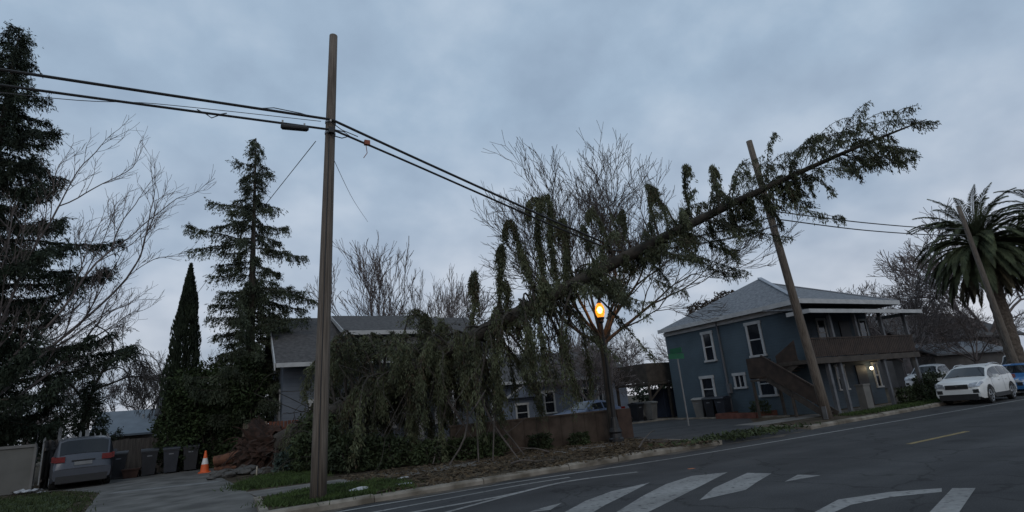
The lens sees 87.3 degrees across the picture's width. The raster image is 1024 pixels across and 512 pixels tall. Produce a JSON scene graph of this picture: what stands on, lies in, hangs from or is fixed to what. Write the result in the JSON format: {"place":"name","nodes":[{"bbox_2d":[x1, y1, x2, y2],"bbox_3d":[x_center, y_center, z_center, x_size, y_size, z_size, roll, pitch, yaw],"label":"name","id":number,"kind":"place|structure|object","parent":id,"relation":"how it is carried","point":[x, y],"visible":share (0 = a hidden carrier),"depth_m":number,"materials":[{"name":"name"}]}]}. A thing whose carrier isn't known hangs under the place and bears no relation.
{"place":"outdoors","nodes":[
{"label":"outdoors","id":0,"kind":"place"},
{"bbox_2d":[0,490,103,511],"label":"grass","id":1,"kind":"structure","parent":0,"point":[44,501],"depth_m":15.37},
{"bbox_2d":[32,468,257,511],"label":"driveway","id":2,"kind":"structure","parent":0,"point":[205,497],"depth_m":14.83,"materials":[{"name":"concrete"}]},
{"bbox_2d":[48,434,116,490],"bbox_3d":[-17.138,8.123,21.375,2.372,1.829,4.860,8,-20,-38],"label":"parked suv","id":3,"kind":"object","parent":2,"relation":"on","point":[81,459],"visible":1,"depth_m":19.66,"materials":[{"name":"silver metal"}]},
{"bbox_2d":[111,450,128,477],"bbox_3d":[-16.538,8.773,22.548,0.640,1.097,0.868,5,-18,-33],"label":"wheelie bin","id":4,"kind":"object","parent":2,"relation":"on","point":[119,460],"visible":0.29,"depth_m":22.31,"materials":[{"name":"plastic"}]},
{"bbox_2d":[139,447,158,475],"bbox_3d":[-15.473,8.773,22.884,0.640,1.097,0.868,6,-19,-34],"label":"wheelie bin","id":5,"kind":"object","parent":2,"relation":"on","point":[149,457],"visible":0.98,"depth_m":22.64,"materials":[{"name":"plastic"}]},
{"bbox_2d":[162,446,180,473],"bbox_3d":[-14.739,8.799,23.211,0.640,1.097,0.868,4,-18,-30],"label":"wheelie bin","id":6,"kind":"object","parent":2,"relation":"on","point":[171,454],"visible":0.96,"depth_m":22.95,"materials":[{"name":"plastic"}]},
{"bbox_2d":[183,443,200,470],"bbox_3d":[-14.117,8.864,23.643,0.640,1.097,0.868,2,-17,-25],"label":"wheelie bin","id":7,"kind":"object","parent":2,"relation":"on","point":[191,458],"visible":0.88,"depth_m":23.36,"materials":[{"name":"plastic"}]},
{"bbox_2d":[214,464,236,470],"bbox_3d":[-11.370,8.457,21.433,0.946,0.257,0.260,-6,-15,3],"label":"cut log","id":8,"kind":"object","parent":2,"relation":"on","point":[218,468],"visible":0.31,"depth_m":21.33,"materials":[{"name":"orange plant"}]},
{"bbox_2d":[213,450,237,465],"bbox_3d":[-11.146,7.994,21.569,1.534,0.719,0.480,-3,-16,-9],"label":"cut log","id":9,"kind":"object","parent":8,"relation":"on","point":[218,460],"visible":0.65,"depth_m":21.32,"materials":[{"name":"wood"}]},
{"bbox_2d":[248,440,639,496],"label":"pavement","id":10,"kind":"structure","parent":0,"point":[265,492],"depth_m":14.36,"materials":[{"name":"concrete"}]},
{"bbox_2d":[595,300,623,442],"bbox_3d":[3.509,4.114,19.792,0.540,5.260,0.540,3,-17,-27],"label":"street lamp","id":11,"kind":"object","parent":10,"relation":"on","point":[615,431],"visible":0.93,"depth_m":19.38,"materials":[{"name":"black metal"}]},
{"bbox_2d":[0,387,920,511],"bbox_3d":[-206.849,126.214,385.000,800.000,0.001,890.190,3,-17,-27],"label":"ground","id":12,"kind":"structure","parent":0,"point":[813,420],"depth_m":17.32,"materials":[{"name":"plant"}]},
{"bbox_2d":[0,444,37,495],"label":"side gate","id":13,"kind":"structure","parent":12,"relation":"on","point":[17,466],"depth_m":19.45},
{"bbox_2d":[38,439,58,488],"bbox_3d":[-18.318,8.233,21.231,0.141,1.840,3.374,6,-19,-34],"label":"board fence","id":14,"kind":"object","parent":12,"relation":"on","point":[49,449],"visible":0.66,"depth_m":20.59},
{"bbox_2d":[4,327,117,443],"bbox_3d":[-33.167,9.732,37.282,8.870,10.061,13.161,-9,-16,16],"label":"bare tree","id":15,"kind":"object","parent":12,"relation":"on","point":[70,368],"visible":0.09,"depth_m":38.01,"materials":[{"name":"brown plant"}]},
{"bbox_2d":[33,427,107,484],"bbox_3d":[-19.226,8.635,23.512,2.800,2.332,0.070,3,-17,-27],"label":"picket fence","id":16,"kind":"object","parent":12,"relation":"on","point":[73,436],"visible":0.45,"depth_m":23.40,"materials":[{"name":"paint"}]},
{"bbox_2d":[0,19,141,461],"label":"spruce tree","id":17,"kind":"object","parent":12,"relation":"on","point":[17,56],"visible":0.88,"depth_m":25.64,"materials":[{"name":"green plant"}]},
{"bbox_2d":[2,303,168,445],"bbox_3d":[-23.213,7.055,29.831,10.877,9.595,8.436,3,-17,-27],"label":"bare tree","id":18,"kind":"object","parent":12,"relation":"on","point":[150,376],"visible":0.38,"depth_m":29.32,"materials":[{"name":"brown plant"}]},
{"bbox_2d":[52,380,124,453],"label":"spruce tree","id":19,"kind":"object","parent":12,"relation":"on","point":[94,416],"visible":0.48,"depth_m":26.40,"materials":[{"name":"green plant"}]},
{"bbox_2d":[0,115,214,409],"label":"bare tree","id":20,"kind":"object","parent":12,"relation":"on","point":[70,312],"visible":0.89,"depth_m":25.31,"materials":[{"name":"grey plant"}]},
{"bbox_2d":[54,351,165,418],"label":"bare tree","id":21,"kind":"object","parent":12,"relation":"on","point":[113,387],"visible":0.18,"depth_m":40.87,"materials":[{"name":"brown plant"}]},
{"bbox_2d":[89,409,156,460],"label":"grey roofed outbuilding","id":22,"kind":"structure","parent":12,"relation":"on","point":[133,424],"depth_m":36.44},
{"bbox_2d":[112,436,172,471],"bbox_3d":[-17.458,8.979,23.823,4.347,1.640,0.136,3,-17,-26],"label":"board fence","id":23,"kind":"object","parent":12,"relation":"on","point":[133,444],"visible":0.16,"depth_m":24.09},
{"bbox_2d":[158,262,201,441],"bbox_3d":[-16.466,5.234,26.985,2.054,10.245,2.038,3,-17,-27],"label":"cypress tree","id":24,"kind":"object","parent":12,"relation":"on","point":[185,327],"visible":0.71,"depth_m":27.03,"materials":[{"name":"green plant"}]},
{"bbox_2d":[146,350,273,472],"bbox_3d":[-13.480,7.029,24.647,5.338,5.155,3.158,-6,-15,2],"label":"overgrown hedge","id":25,"kind":"object","parent":12,"relation":"on","point":[184,414],"visible":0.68,"depth_m":23.92,"materials":[{"name":"green plant"}]},
{"bbox_2d":[178,138,317,440],"bbox_3d":[-12.559,1.592,25.894,6.263,16.214,4.740,3,-17,-27],"label":"redwood tree","id":26,"kind":"object","parent":12,"relation":"on","point":[252,296],"visible":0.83,"depth_m":25.65,"materials":[{"name":"green plant"}]},
{"bbox_2d":[214,469,340,491],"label":"grass","id":27,"kind":"structure","parent":12,"relation":"on","point":[276,479],"depth_m":15.22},
{"bbox_2d":[271,444,309,472],"bbox_3d":[-7.620,6.980,18.563,1.523,1.049,1.081,-11,-17,21],"label":"pale shrub","id":28,"kind":"object","parent":12,"relation":"on","point":[277,461],"visible":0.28,"depth_m":18.43,"materials":[{"name":"green plant"}]},
{"bbox_2d":[286,410,337,471],"bbox_3d":[-6.782,6.202,18.212,1.528,2.168,2.322,-7,-15,6],"label":"shrub","id":29,"kind":"object","parent":12,"relation":"on","point":[303,439],"visible":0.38,"depth_m":17.65,"materials":[{"name":"green plant"}]},
{"bbox_2d":[309,33,337,500],"bbox_3d":[-4.481,-0.362,12.896,0.540,11.706,0.412,3,-17,-27],"label":"utility pole","id":30,"kind":"object","parent":12,"relation":"on","point":[318,475],"visible":0.94,"depth_m":12.39,"materials":[{"name":"brown wood"}]},
{"bbox_2d":[0,84,328,129],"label":"utility cable","id":31,"kind":"object","parent":30,"relation":"attached to","point":[122,101],"visible":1,"depth_m":11.75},
{"bbox_2d":[0,92,320,121],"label":"utility cable","id":32,"kind":"object","parent":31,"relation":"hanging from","point":[154,103],"visible":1,"depth_m":12.00,"materials":[{"name":"rubber"}]},
{"bbox_2d":[280,120,308,131],"bbox_3d":[-5.330,-3.176,13.178,0.640,0.245,0.150,3,-17,-27],"label":"splice case","id":33,"kind":"object","parent":31,"relation":"hanging from","point":[294,127],"visible":1,"depth_m":13.12,"materials":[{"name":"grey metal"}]},
{"bbox_2d":[0,68,329,120],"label":"utility cable","id":34,"kind":"object","parent":30,"relation":"attached to","point":[141,90],"visible":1,"depth_m":11.90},
{"bbox_2d":[331,119,778,251],"bbox_3d":[3.477,-1.494,18.071,18.599,2.870,0.300,4,-18,-31],"label":"utility cable","id":35,"kind":"object","parent":30,"relation":"attached to","point":[442,170],"visible":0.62,"depth_m":15.28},
{"bbox_2d":[335,130,778,255],"bbox_3d":[3.543,-1.292,17.952,18.614,2.786,0.220,5,-18,-31],"label":"utility cable","id":36,"kind":"object","parent":30,"relation":"attached to","point":[411,163],"visible":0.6,"depth_m":15.31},
{"bbox_2d":[242,476,425,509],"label":"grass","id":37,"kind":"structure","parent":12,"relation":"on","point":[335,491],"depth_m":11.87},
{"bbox_2d":[298,232,418,315],"bbox_3d":[-10.066,5.317,37.440,7.223,14.763,10.710,8,-20,-40],"label":"bare tree","id":38,"kind":"object","parent":12,"relation":"on","point":[373,284],"visible":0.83,"depth_m":38.39,"materials":[{"name":"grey plant"}]},
{"bbox_2d":[327,424,414,473],"bbox_3d":[-4.651,6.076,17.209,3.364,1.547,1.899,-1,-16,-14],"label":"shrub","id":39,"kind":"object","parent":12,"relation":"on","point":[340,443],"visible":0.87,"depth_m":16.75,"materials":[{"name":"green plant"}]},
{"bbox_2d":[264,316,506,450],"bbox_3d":[-7.154,6.660,28.828,11.000,7.120,11.130,3,-17,-27],"label":"bungalow","id":40,"kind":"object","parent":12,"relation":"on","point":[294,354],"visible":0.27,"depth_m":25.43,"materials":[{"name":"grey"}]},
{"bbox_2d":[381,267,496,317],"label":"bare tree","id":41,"kind":"object","parent":12,"relation":"on","point":[448,303],"visible":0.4,"depth_m":42.78,"materials":[{"name":"brown plant"}]},
{"bbox_2d":[408,431,511,465],"bbox_3d":[-1.707,6.242,17.506,3.447,0.910,1.402,3,-17,-27],"label":"shrub","id":42,"kind":"object","parent":12,"relation":"on","point":[500,446],"visible":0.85,"depth_m":17.27,"materials":[{"name":"green plant"}]},
{"bbox_2d":[426,263,495,325],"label":"bare tree","id":43,"kind":"object","parent":12,"relation":"on","point":[466,305],"visible":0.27,"depth_m":47.29,"materials":[{"name":"brown plant"}]},
{"bbox_2d":[338,438,715,493],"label":"leaf litter","id":44,"kind":"object","parent":12,"relation":"on","point":[491,466],"visible":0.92,"depth_m":15.21,"materials":[{"name":"brown plant"}]},
{"bbox_2d":[525,432,553,450],"bbox_3d":[1.010,6.473,18.742,1.154,0.625,0.892,3,-17,-27],"label":"shrub","id":45,"kind":"object","parent":12,"relation":"on","point":[544,440],"visible":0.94,"depth_m":18.57,"materials":[{"name":"green plant"}]},
{"bbox_2d":[447,408,633,456],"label":"garden wall","id":46,"kind":"structure","parent":12,"relation":"on","point":[562,426],"depth_m":19.72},
{"bbox_2d":[488,351,628,419],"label":"slate blue house","id":47,"kind":"structure","parent":12,"relation":"on","point":[526,406],"depth_m":38.17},
{"bbox_2d":[514,402,529,418],"bbox_3d":[0.727,10.767,37.001,1.140,1.240,0.120,3,-17,-27],"label":"window","id":48,"kind":"structure","parent":47,"relation":"in","point":[523,410],"depth_m":37.04,"materials":[{"name":"white glass"}]},
{"bbox_2d":[542,390,557,413],"bbox_3d":[2.677,10.372,38.176,1.060,1.610,0.120,3,-17,-27],"label":"window","id":49,"kind":"structure","parent":47,"relation":"in","point":[550,403],"depth_m":38.17,"materials":[{"name":"white glass"}]},
{"bbox_2d":[526,329,623,399],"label":"bare tree","id":50,"kind":"object","parent":12,"relation":"on","point":[557,366],"visible":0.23,"depth_m":36.56,"materials":[{"name":"brown plant"}]},
{"bbox_2d":[566,431,590,445],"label":"shrub","id":51,"kind":"object","parent":12,"relation":"on","point":[584,437],"visible":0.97,"depth_m":19.10,"materials":[{"name":"green plant"}]},
{"bbox_2d":[220,100,941,477],"bbox_3d":[0.190,2.784,17.524,25.081,10.424,6.862,-12,-17,23],"label":"fallen conifer","id":52,"kind":"object","parent":12,"relation":"on","point":[446,370],"visible":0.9,"depth_m":17.02,"materials":[{"name":"green plant"}]},
{"bbox_2d":[539,337,642,404],"bbox_3d":[5.266,7.839,34.329,7.312,5.589,4.927,-30,-29,57],"label":"bare tree","id":53,"kind":"object","parent":12,"relation":"on","point":[580,359],"visible":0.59,"depth_m":33.84,"materials":[{"name":"brown plant"}]},
{"bbox_2d":[594,327,650,387],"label":"bare tree","id":54,"kind":"object","parent":12,"relation":"on","point":[631,356],"visible":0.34,"depth_m":55.43,"materials":[{"name":"brown plant"}]},
{"bbox_2d":[471,122,803,429],"bbox_3d":[4.627,1.082,21.553,12.854,11.996,8.627,0,-16,-16],"label":"street tree","id":55,"kind":"object","parent":12,"relation":"on","point":[595,232],"visible":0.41,"depth_m":20.94,"materials":[{"name":"brown plant"}]},
{"bbox_2d":[613,362,674,416],"bbox_3d":[9.221,8.811,34.972,3.600,3.400,3.300,3,-17,-27],"label":"carport","id":56,"kind":"object","parent":12,"relation":"on","point":[650,374],"visible":0.58,"depth_m":33.57,"materials":[{"name":"brown wood"}]},
{"bbox_2d":[627,380,672,401],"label":"distant tree","id":57,"kind":"object","parent":12,"relation":"on","point":[642,393],"visible":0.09,"depth_m":78.27,"materials":[{"name":"green plant"}]},
{"bbox_2d":[668,347,689,425],"bbox_3d":[7.810,6.039,24.784,0.624,3.550,0.755,-11,-17,21],"label":"street sign","id":58,"kind":"object","parent":12,"relation":"on","point":[677,355],"visible":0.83,"depth_m":25.03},
{"bbox_2d":[691,397,706,416],"bbox_3d":[10.438,8.390,29.698,0.640,1.097,0.868,-18,-20,39],"label":"wheelie bin","id":59,"kind":"object","parent":12,"relation":"on","point":[698,406],"visible":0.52,"depth_m":29.44,"materials":[{"name":"plastic"}]},
{"bbox_2d":[684,290,733,315],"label":"brown leaved tree","id":60,"kind":"object","parent":12,"relation":"on","point":[720,295],"visible":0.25,"depth_m":42.69,"materials":[{"name":"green plant"}]},
{"bbox_2d":[701,396,717,416],"bbox_3d":[10.804,8.170,29.018,0.868,1.097,0.640,9,-21,-42],"label":"wheelie bin","id":61,"kind":"object","parent":12,"relation":"on","point":[709,407],"visible":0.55,"depth_m":28.77,"materials":[{"name":"plastic"}]},
{"bbox_2d":[632,415,789,423],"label":"kerb","id":62,"kind":"structure","parent":12,"relation":"on","point":[661,419],"depth_m":29.42,"materials":[{"name":"concrete"}]},
{"bbox_2d":[712,396,730,413],"bbox_3d":[11.192,7.966,28.403,0.868,1.097,0.640,7,-19,-37],"label":"wheelie bin","id":63,"kind":"object","parent":12,"relation":"on","point":[722,404],"visible":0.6,"depth_m":28.23,"materials":[{"name":"plastic"}]},
{"bbox_2d":[715,410,777,418],"bbox_3d":[11.674,7.932,26.807,1.550,0.280,2.450,3,-17,-27],"label":"planter bed","id":64,"kind":"object","parent":12,"relation":"on","point":[735,415],"visible":0.79,"depth_m":26.27,"materials":[{"name":"soil"}]},
{"bbox_2d":[748,399,772,415],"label":"shrub","id":65,"kind":"object","parent":64,"relation":"in","point":[761,406],"visible":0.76,"depth_m":25.86,"materials":[{"name":"green plant"}]},
{"bbox_2d":[746,140,833,419],"bbox_3d":[11.471,0.714,22.394,1.356,12.027,0.380,3,-17,-27],"label":"utility pole","id":66,"kind":"object","parent":12,"relation":"on","point":[821,395],"visible":0.77,"depth_m":21.79,"materials":[{"name":"brown wood"}]},
{"bbox_2d":[657,277,925,417],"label":"blue house","id":67,"kind":"structure","parent":12,"relation":"on","point":[758,320],"depth_m":28.07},
{"bbox_2d":[699,375,716,396],"bbox_3d":[11.000,7.438,30.105,0.120,1.420,1.080,3,-17,-27],"label":"window","id":68,"kind":"structure","parent":67,"relation":"in","point":[707,383],"depth_m":30.14,"materials":[{"name":"white glass"}]},
{"bbox_2d":[700,330,717,362],"bbox_3d":[11.061,5.097,30.240,0.120,1.700,0.890,3,-17,-27],"label":"window","id":69,"kind":"structure","parent":67,"relation":"in","point":[706,337],"depth_m":30.23,"materials":[{"name":"clear glass"}]},
{"bbox_2d":[732,372,747,388],"bbox_3d":[11.997,6.567,28.278,0.120,0.820,0.860,3,-17,-27],"label":"window","id":70,"kind":"structure","parent":67,"relation":"in","point":[739,379],"depth_m":28.27,"materials":[{"name":"clear glass"}]},
{"bbox_2d":[743,320,767,357],"bbox_3d":[12.486,4.269,27.584,0.120,1.800,1.040,3,-17,-27],"label":"window","id":71,"kind":"structure","parent":67,"relation":"in","point":[753,330],"depth_m":27.59,"materials":[{"name":"clear glass"}]},
{"bbox_2d":[757,378,778,396],"bbox_3d":[12.735,6.353,26.879,0.120,1.340,1.120,3,-17,-27],"label":"window","id":72,"kind":"structure","parent":67,"relation":"in","point":[766,389],"depth_m":26.86,"materials":[{"name":"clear glass"}]},
{"bbox_2d":[814,318,828,336],"bbox_3d":[16.106,3.947,27.826,0.850,1.450,0.120,3,-17,-27],"label":"window","id":73,"kind":"structure","parent":67,"relation":"in","point":[820,322],"depth_m":27.89,"materials":[{"name":"white glass"}]},
{"bbox_2d":[838,321,853,355],"bbox_3d":[17.894,4.458,28.619,0.900,1.970,0.055,3,-17,-27],"label":"door","id":74,"kind":"structure","parent":67,"relation":"in","point":[844,326],"depth_m":28.71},
{"bbox_2d":[854,365,874,404],"bbox_3d":[18.538,6.778,28.214,0.900,2.050,0.055,3,-17,-27],"label":"door","id":75,"kind":"structure","parent":67,"relation":"in","point":[861,372],"depth_m":28.30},
{"bbox_2d":[746,340,838,417],"bbox_3d":[12.919,5.611,24.554,1.745,3.408,3.473,3,-17,-27],"label":"outside stair","id":76,"kind":"object","parent":12,"relation":"on","point":[786,380],"visible":0.75,"depth_m":24.54,"materials":[{"name":"brown wood"}]},
{"bbox_2d":[834,398,942,415],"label":"grass","id":77,"kind":"structure","parent":12,"relation":"on","point":[889,407],"depth_m":23.48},
{"bbox_2d":[830,255,973,374],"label":"bare tree","id":78,"kind":"object","parent":12,"relation":"on","point":[910,304],"visible":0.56,"depth_m":42.85,"materials":[{"name":"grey plant"}]},
{"bbox_2d":[895,376,937,403],"bbox_3d":[20.191,6.659,26.764,3.943,1.338,1.144,6,-19,-34],"label":"shrub","id":79,"kind":"object","parent":12,"relation":"on","point":[913,391],"visible":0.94,"depth_m":26.38,"materials":[{"name":"green plant"}]},
{"bbox_2d":[865,279,990,376],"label":"bare tree","id":80,"kind":"object","parent":12,"relation":"on","point":[893,327],"visible":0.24,"depth_m":48.09,"materials":[{"name":"brown plant"}]},
{"bbox_2d":[912,367,946,398],"bbox_3d":[23.257,7.090,29.944,4.421,1.715,1.682,10,-21,-43],"label":"shrub","id":81,"kind":"object","parent":12,"relation":"on","point":[932,375],"visible":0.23,"depth_m":30.14,"materials":[{"name":"green plant"}]},
{"bbox_2d":[861,198,1023,344],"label":"bare tree","id":82,"kind":"object","parent":12,"relation":"on","point":[910,259],"visible":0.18,"depth_m":64.00,"materials":[{"name":"brown plant"}]},
{"bbox_2d":[886,341,1003,387],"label":"garage","id":83,"kind":"structure","parent":12,"relation":"on","point":[950,360],"depth_m":49.45,"materials":[{"name":"grey"}]},
{"bbox_2d":[868,316,1023,387],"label":"hillside house","id":84,"kind":"structure","parent":12,"relation":"on","point":[892,373],"depth_m":56.04,"materials":[{"name":"grey"}]},
{"bbox_2d":[906,182,1023,363],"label":"date palm","id":85,"kind":"object","parent":12,"relation":"on","point":[1001,253],"visible":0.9,"depth_m":36.42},
{"bbox_2d":[910,292,1023,363],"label":"bare tree","id":86,"kind":"object","parent":12,"relation":"on","point":[966,331],"visible":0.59,"depth_m":45.62,"materials":[{"name":"brown plant"}]},
{"bbox_2d":[956,206,1018,363],"bbox_3d":[29.559,2.370,33.166,1.192,11.523,0.360,3,-17,-27],"label":"utility pole","id":87,"kind":"object","parent":12,"relation":"on","point":[1002,326],"visible":0.86,"depth_m":33.09,"materials":[{"name":"brown wood"}]},
{"bbox_2d":[994,189,1023,249],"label":"date palm","id":88,"kind":"object","parent":12,"relation":"on","point":[1019,205],"visible":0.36,"depth_m":46.66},
{"bbox_2d":[0,0,1023,445],"label":"sky","id":89,"kind":"structure","parent":0,"point":[437,82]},
{"bbox_2d":[651,388,676,417],"bbox_3d":[10.030,9.570,34.961,1.500,1.800,1.440,3,-17,-27],"label":"wheelie bin","id":90,"kind":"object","parent":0,"point":[661,397],"depth_m":34.28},
{"bbox_2d":[335,392,1023,511],"bbox_3d":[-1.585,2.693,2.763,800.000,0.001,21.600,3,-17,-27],"label":"road","id":91,"kind":"structure","parent":0,"point":[984,456],"depth_m":10.70,"materials":[{"name":"asphalt"}]},
{"bbox_2d":[375,477,569,511],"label":"road marking","id":92,"kind":"object","parent":91,"relation":"on","point":[467,494],"visible":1,"depth_m":11.07,"materials":[{"name":"paint"}]},
{"bbox_2d":[263,441,717,511],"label":"kerb","id":93,"kind":"structure","parent":91,"relation":"on","point":[342,503],"depth_m":12.23,"materials":[{"name":"concrete"}]},
{"bbox_2d":[413,472,635,511],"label":"road marking","id":94,"kind":"object","parent":91,"relation":"on","point":[515,492],"visible":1,"depth_m":10.51,"materials":[{"name":"paint"}]},
{"bbox_2d":[321,430,806,511],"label":"gutter","id":95,"kind":"object","parent":91,"relation":"on","point":[571,470],"visible":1,"depth_m":13.29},
{"bbox_2d":[566,482,649,511],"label":"road marking","id":96,"kind":"object","parent":91,"relation":"on","point":[594,504],"visible":1,"depth_m":9.25,"materials":[{"name":"paint"}]},
{"bbox_2d":[617,472,726,511],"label":"road marking","id":97,"kind":"object","parent":91,"relation":"on","point":[657,497],"visible":1,"depth_m":9.40,"materials":[{"name":"paint"}]},
{"bbox_2d":[338,399,1023,511],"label":"road marking","id":98,"kind":"object","parent":91,"relation":"on","point":[640,463],"visible":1,"depth_m":13.48,"materials":[{"name":"paint"}]},
{"bbox_2d":[700,473,770,499],"bbox_3d":[3.990,4.085,9.573,0.576,0.001,2.876,-16,-19,35],"label":"road marking","id":99,"kind":"object","parent":91,"relation":"on","point":[743,482],"visible":1,"depth_m":9.58,"materials":[{"name":"paint"}]},
{"bbox_2d":[816,488,941,511],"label":"road marking","id":100,"kind":"object","parent":91,"relation":"on","point":[836,505],"visible":1,"depth_m":7.68,"materials":[{"name":"paint"}]},
{"bbox_2d":[812,392,1016,428],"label":"kerb","id":101,"kind":"structure","parent":91,"relation":"on","point":[866,417],"depth_m":21.55,"materials":[{"name":"concrete"}]},
{"bbox_2d":[930,488,974,511],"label":"road marking","id":102,"kind":"object","parent":91,"relation":"on","point":[954,499],"visible":1,"depth_m":7.12,"materials":[{"name":"paint"}]},
{"bbox_2d":[935,362,1016,404],"bbox_3d":[21.807,5.971,25.296,4.730,1.740,2.353,5,-18,-32],"label":"parked suv","id":103,"kind":"object","parent":91,"relation":"on","point":[989,382],"visible":1,"depth_m":24.44,"materials":[{"name":"white paint"}]},
{"bbox_2d":[1002,363,1023,391],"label":"parked hatchback","id":104,"kind":"object","parent":91,"relation":"on","point":[1017,369],"visible":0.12,"depth_m":27.47,"materials":[{"name":"blue paint"}]},
{"bbox_2d":[632,418,811,444],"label":"side street","id":105,"kind":"structure","parent":0,"point":[676,429],"depth_m":22.15,"materials":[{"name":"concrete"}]},
{"bbox_2d":[555,400,624,414],"bbox_3d":[4.260,8.918,30.317,4.610,1.455,2.313,8,-20,-38],"label":"parked sedan","id":106,"kind":"object","parent":105,"relation":"on","point":[601,404],"visible":0.11,"depth_m":29.90,"materials":[{"name":"metal"}]},
{"bbox_2d":[628,402,643,421],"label":"wheelie bin","id":107,"kind":"object","parent":105,"relation":"on","point":[637,411],"visible":0.86,"depth_m":31.84,"materials":[{"name":"plastic"}]},
{"bbox_2d":[643,401,657,420],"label":"wheelie bin","id":108,"kind":"object","parent":105,"relation":"on","point":[650,409],"visible":0.8,"depth_m":31.96,"materials":[{"name":"plastic"}]},
{"bbox_2d":[647,421,820,450],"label":"weeds","id":109,"kind":"object","parent":105,"relation":"on","point":[733,434],"visible":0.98,"depth_m":17.20,"materials":[{"name":"green plant"}]},
{"bbox_2d":[740,403,892,424],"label":"pavement","id":110,"kind":"structure","parent":0,"point":[793,418],"depth_m":23.04,"materials":[{"name":"concrete"}]},
{"bbox_2d":[854,383,874,409],"bbox_3d":[16.406,6.548,24.957,0.560,1.160,0.410,3,-17,-27],"label":"utility cabinet","id":111,"kind":"object","parent":110,"relation":"on","point":[865,398],"visible":0.82,"depth_m":24.83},
{"bbox_2d":[905,364,949,385],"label":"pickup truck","id":112,"kind":"object","parent":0,"point":[938,368],"visible":0.15,"depth_m":40.03,"materials":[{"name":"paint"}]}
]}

